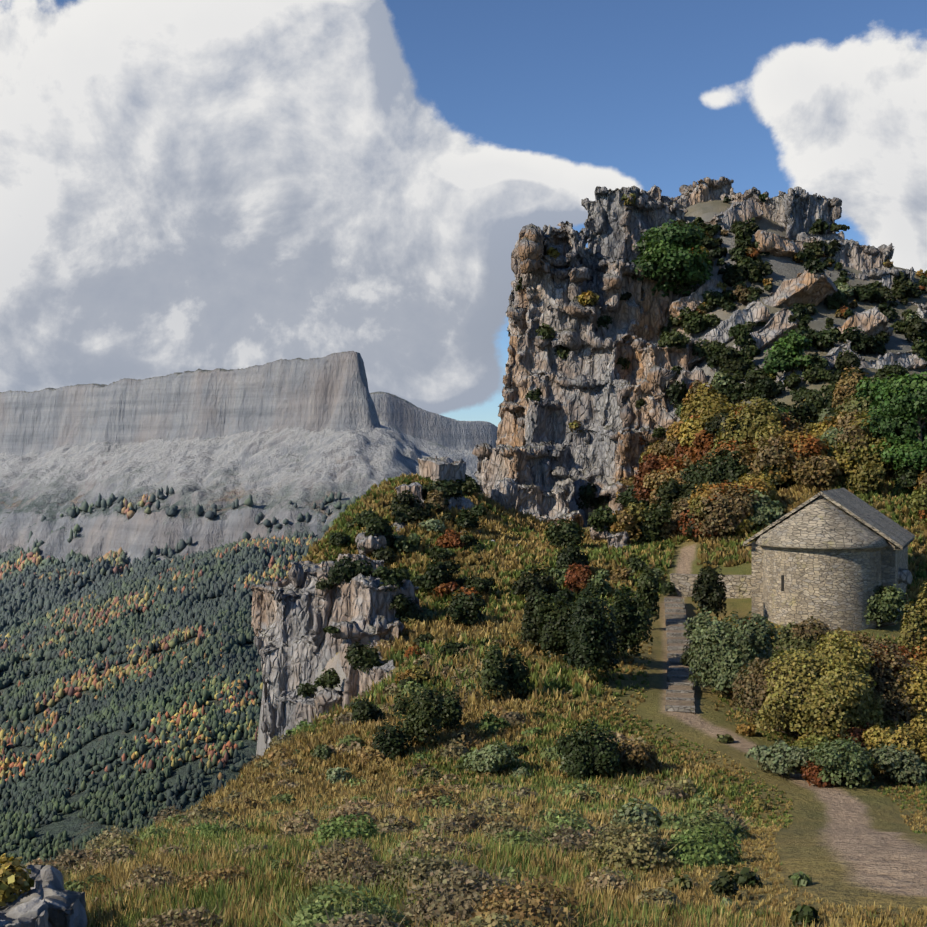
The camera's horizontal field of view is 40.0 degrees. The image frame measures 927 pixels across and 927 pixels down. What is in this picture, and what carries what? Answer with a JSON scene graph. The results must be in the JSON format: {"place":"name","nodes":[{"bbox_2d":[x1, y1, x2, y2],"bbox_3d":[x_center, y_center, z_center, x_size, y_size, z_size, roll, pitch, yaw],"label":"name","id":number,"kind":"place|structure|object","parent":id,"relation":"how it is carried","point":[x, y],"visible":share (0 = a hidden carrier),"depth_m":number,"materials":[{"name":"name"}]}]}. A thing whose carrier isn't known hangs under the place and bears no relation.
{"place":"outdoors","nodes":[
{"label":"outdoors","id":0,"kind":"place"},
{"bbox_2d":[0,351,497,866],"bbox_3d":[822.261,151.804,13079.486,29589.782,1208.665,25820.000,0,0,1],"label":"terrain ground","id":1,"kind":"structure","parent":0,"point":[274,437],"depth_m":5118.81,"materials":[{"name":"grey stone"}]},
{"bbox_2d":[0,481,458,866],"bbox_3d":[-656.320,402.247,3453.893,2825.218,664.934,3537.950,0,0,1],"label":"forest","id":2,"kind":"object","parent":1,"relation":"on","point":[47,605],"visible":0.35,"depth_m":2991.68,"materials":[{"name":"green plant"}]},
{"bbox_2d":[0,0,926,426],"label":"sky","id":3,"kind":"structure","parent":0,"point":[186,185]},
{"bbox_2d":[147,200,926,926],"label":"hillside ground","id":4,"kind":"structure","parent":0,"point":[845,844],"depth_m":30.50,"materials":[{"name":"brown soil"}]},
{"bbox_2d":[0,864,86,926],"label":"boulder","id":5,"kind":"object","parent":4,"relation":"on","point":[47,900],"visible":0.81,"depth_m":9.38,"materials":[{"name":"grey stone"}]},
{"bbox_2d":[251,560,419,749],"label":"cliff","id":6,"kind":"structure","parent":4,"relation":"on","point":[295,613],"depth_m":50.84,"materials":[{"name":"grey stone"}]},
{"bbox_2d":[24,631,876,926],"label":"low shrubs","id":7,"kind":"object","parent":4,"relation":"on","point":[712,837],"visible":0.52,"depth_m":11.45,"materials":[{"name":"green leafy shrub foliage"}]},
{"bbox_2d":[0,193,926,926],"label":"shrub foliage","id":8,"kind":"object","parent":4,"relation":"on","point":[846,701],"visible":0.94,"depth_m":56.10,"materials":[{"name":"green plant"}]},
{"bbox_2d":[60,468,926,926],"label":"grass tufts","id":9,"kind":"object","parent":4,"relation":"on","point":[252,896],"visible":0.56,"depth_m":27.75,"materials":[{"name":"green plant"}]},
{"bbox_2d":[472,221,702,527],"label":"rock tower","id":10,"kind":"structure","parent":4,"relation":"on","point":[544,457],"depth_m":108.55,"materials":[{"name":"grey stone"}]},
{"bbox_2d":[337,454,912,583],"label":"boulders","id":11,"kind":"object","parent":4,"relation":"on","point":[504,493],"visible":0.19,"depth_m":68.55,"materials":[{"name":"grey stone"}]},
{"bbox_2d":[664,597,694,713],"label":"stone steps","id":12,"kind":"structure","parent":4,"relation":"on","point":[680,694],"depth_m":41.97,"materials":[{"name":"grey stone"}]},
{"bbox_2d":[669,573,751,597],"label":"retaining wall","id":13,"kind":"structure","parent":4,"relation":"on","point":[738,586],"depth_m":55.28,"materials":[{"name":"beige stone"}]},
{"bbox_2d":[633,197,926,475],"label":"rock outcrops","id":14,"kind":"object","parent":4,"relation":"on","point":[808,287],"visible":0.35,"depth_m":106.65,"materials":[{"name":"grey stone"}]},
{"bbox_2d":[667,279,926,492],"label":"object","id":15,"kind":"object","parent":4,"relation":"on","point":[670,296],"depth_m":68.49,"materials":[{"name":"brown plant"}]},
{"bbox_2d":[743,488,914,630],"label":"chapel","id":16,"kind":"structure","parent":4,"relation":"on","point":[837,556],"depth_m":49.34,"materials":[{"name":"stone"}]},
{"bbox_2d":[581,176,926,318],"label":"rocky ridge","id":17,"kind":"structure","parent":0,"point":[615,225],"depth_m":121.11,"materials":[{"name":"grey stone"}]}
]}

